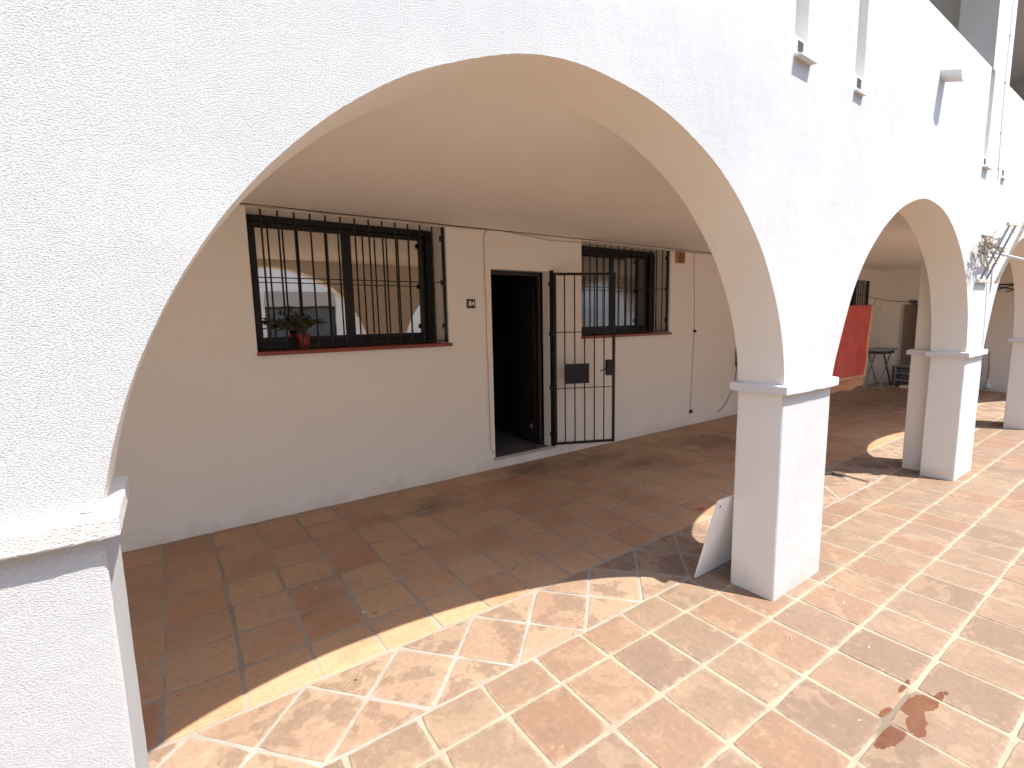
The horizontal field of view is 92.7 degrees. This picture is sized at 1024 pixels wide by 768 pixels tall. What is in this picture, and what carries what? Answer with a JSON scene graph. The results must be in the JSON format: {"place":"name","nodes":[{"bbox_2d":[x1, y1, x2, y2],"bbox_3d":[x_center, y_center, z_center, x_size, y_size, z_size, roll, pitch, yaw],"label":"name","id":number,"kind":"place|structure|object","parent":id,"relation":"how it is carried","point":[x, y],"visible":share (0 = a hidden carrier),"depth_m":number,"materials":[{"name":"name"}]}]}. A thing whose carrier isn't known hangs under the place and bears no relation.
{"place":"outdoors","nodes":[
{"label":"outdoors","id":0,"kind":"place"},
{"bbox_2d":[495,426,543,442],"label":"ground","id":1,"kind":"structure","parent":0,"point":[503,430],"depth_m":7.46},
{"bbox_2d":[122,381,1023,767],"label":"tiled floor","id":2,"kind":"structure","parent":0,"point":[564,611],"depth_m":2.59,"materials":[{"name":"tile"}]},
{"bbox_2d":[0,0,1023,767],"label":"arcade building","id":3,"kind":"structure","parent":2,"relation":"on","point":[806,174],"depth_m":2.76,"materials":[{"name":"white paint"}]},
{"bbox_2d":[256,308,327,348],"bbox_3d":[-1.852,-0.470,4.159,0.581,0.351,0.223,-6,9,-35],"label":"potted plant","id":4,"kind":"object","parent":3,"relation":"on","point":[295,325],"visible":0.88,"depth_m":4.16,"materials":[{"name":"green plant"}]},
{"bbox_2d":[246,209,452,355],"bbox_3d":[-1.423,-0.889,4.453,1.744,1.153,0.384,-6,9,-35],"label":"window","id":5,"kind":"structure","parent":3,"relation":"in","point":[373,287],"depth_m":4.47,"materials":[{"name":"black metal"}]},
{"bbox_2d":[467,299,474,307],"bbox_3d":[-0.415,-0.816,4.965,0.095,0.090,0.019,-6,9,-35],"label":"house number sign","id":6,"kind":"object","parent":3,"relation":"attached to","point":[470,303],"visible":1,"depth_m":4.96,"materials":[{"name":"black ceramic"}]},
{"bbox_2d":[239,203,711,254],"bbox_3d":[0.635,-1.656,5.613,7.000,0.057,0.010,-6,9,-35],"label":"ceiling cable","id":7,"kind":"object","parent":3,"relation":"attached to","point":[448,226],"visible":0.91,"depth_m":4.65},
{"bbox_2d":[483,231,493,452],"bbox_3d":[-0.244,-0.409,5.136,0.062,2.336,0.012,-5,8,-28],"label":"door cable","id":8,"kind":"object","parent":3,"relation":"attached to","point":[487,348],"depth_m":5.13,"materials":[{"name":"white plastic"}]},
{"bbox_2d":[491,270,541,443],"bbox_3d":[-0.126,-0.269,5.742,0.753,2.013,0.588,-6,9,-35],"label":"door","id":9,"kind":"structure","parent":3,"relation":"in","point":[524,292],"depth_m":5.88,"materials":[{"name":"black wood"}]},
{"bbox_2d":[581,242,671,338],"bbox_3d":[1.422,-1.205,6.424,1.686,1.150,0.384,-6,9,-35],"label":"window","id":10,"kind":"structure","parent":3,"relation":"in","point":[635,270],"depth_m":6.53,"materials":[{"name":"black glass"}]},
{"bbox_2d":[675,251,684,263],"bbox_3d":[2.339,-1.758,6.790,0.175,0.155,0.035,-6,9,-35],"label":"wall vent","id":11,"kind":"object","parent":3,"relation":"attached to","point":[679,257],"depth_m":6.78,"materials":[{"name":"ceramic"}]},
{"bbox_2d":[689,259,695,412],"bbox_3d":[2.655,-0.720,7.134,0.085,2.325,0.028,-6,9,-35],"label":"hanging cable","id":12,"kind":"object","parent":3,"relation":"attached to","point":[691,410],"visible":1,"depth_m":7.14,"materials":[{"name":"black plastic"}]},
{"bbox_2d":[718,350,737,411],"bbox_3d":[3.507,-0.067,7.792,0.632,0.974,0.058,-6,9,-35],"label":"meter cable","id":13,"kind":"object","parent":3,"relation":"attached to","point":[735,375],"visible":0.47,"depth_m":7.83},
{"bbox_2d":[850,280,868,304],"bbox_3d":[6.994,-1.712,10.299,1.746,0.938,0.384,-6,9,-35],"label":"window","id":14,"kind":"structure","parent":3,"relation":"in","point":[853,300],"depth_m":10.55,"materials":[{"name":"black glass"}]},
{"bbox_2d":[864,295,917,303],"bbox_3d":[5.769,-1.359,7.682,0.041,0.324,6.654,3,9,31],"label":"clothesline","id":15,"kind":"object","parent":3,"relation":"attached to","point":[912,301],"visible":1,"depth_m":5.11,"materials":[{"name":"black plastic"}]},
{"bbox_2d":[830,377,862,393],"bbox_3d":[5.307,-0.555,7.878,2.020,1.394,0.082,-6,9,-35],"label":"orange cloth","id":16,"kind":"object","parent":15,"relation":"hanging from","point":[847,385],"visible":0.07,"depth_m":8.08,"materials":[{"name":"orange fabric"}]},
{"bbox_2d":[976,229,1006,272],"bbox_3d":[4.205,-1.145,4.292,0.573,0.429,0.180,-6,9,-35],"label":"dried palm bunch","id":17,"kind":"object","parent":3,"relation":"attached to","point":[983,246],"visible":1,"depth_m":4.28,"materials":[{"name":"beige plant"}]},
{"bbox_2d":[976,222,1023,283],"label":"clothes airer","id":18,"kind":"object","parent":3,"relation":"attached to","point":[1001,250],"visible":0.88,"depth_m":4.51,"materials":[{"name":"white metal"}]},
{"bbox_2d":[997,283,1013,291],"bbox_3d":[9.556,-1.867,9.514,0.021,0.160,0.351,-6,9,-35],"label":"wall bracket","id":19,"kind":"object","parent":3,"relation":"attached to","point":[1012,284],"depth_m":9.46,"materials":[{"name":"metal"}]},
{"bbox_2d":[998,0,1013,176],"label":"facade cable","id":20,"kind":"object","parent":3,"relation":"attached to","point":[1004,89],"visible":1,"depth_m":4.38,"materials":[{"name":"grey plastic"}]},
{"bbox_3d":[5.160,-1.614,7.478,2.123,0.804,0.023,-6,9,-35],"label":"towel line","id":21,"kind":"object","parent":3,"relation":"hanging from","visible":0},
{"bbox_2d":[832,305,873,381],"bbox_3d":[5.309,-0.650,7.710,1.750,1.192,0.067,-6,9,-35],"label":"red towel","id":22,"kind":"object","parent":21,"relation":"hanging from","point":[851,360],"visible":0.66,"depth_m":7.84,"materials":[{"name":"fabric"}]},
{"bbox_2d":[694,494,733,577],"bbox_3d":[1.417,0.911,3.108,0.620,0.535,0.148,-6,9,-35],"label":"leaning board","id":23,"kind":"object","parent":2,"relation":"on","point":[716,549],"visible":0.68,"depth_m":3.00,"materials":[{"name":"white wood"}]},
{"bbox_2d":[861,347,896,388],"bbox_3d":[7.953,-0.352,10.588,0.690,0.850,0.400,-6,9,-35],"label":"folding table","id":24,"kind":"object","parent":2,"relation":"on","point":[881,350],"visible":0.96,"depth_m":10.49,"materials":[{"name":"grey plastic"}]},
{"bbox_2d":[891,378,908,384],"bbox_3d":[8.627,-0.031,10.732,0.342,0.150,0.400,-6,9,-35],"label":"plastic stool","id":25,"kind":"object","parent":2,"relation":"on","point":[899,380],"visible":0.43,"depth_m":10.70,"materials":[{"name":"grey plastic"}]},
{"bbox_2d":[891,371,909,378],"bbox_3d":[8.624,-0.182,10.712,0.342,0.150,0.400,-6,9,-35],"label":"plastic stool","id":26,"kind":"object","parent":25,"relation":"on","point":[899,373],"visible":0.55,"depth_m":10.69,"materials":[{"name":"grey plastic"}]},
{"bbox_2d":[892,364,909,371],"bbox_3d":[8.621,-0.333,10.693,0.342,0.150,0.400,-6,9,-35],"label":"plastic stool","id":27,"kind":"object","parent":26,"relation":"on","point":[898,367],"visible":0.56,"depth_m":10.67,"materials":[{"name":"grey plastic"}]},
{"bbox_2d":[984,351,990,387],"bbox_3d":[9.519,-0.280,9.747,0.117,0.741,0.107,-6,9,-35],"label":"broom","id":28,"kind":"object","parent":2,"relation":"on","point":[987,385],"visible":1,"depth_m":9.76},
{"bbox_2d":[825,468,868,481],"bbox_3d":[3.286,0.901,4.819,0.150,0.033,0.419,-6,9,-35],"label":"hand brush","id":29,"kind":"object","parent":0,"point":[836,473],"visible":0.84,"depth_m":4.86,"materials":[{"name":"grey wood"}]}
]}

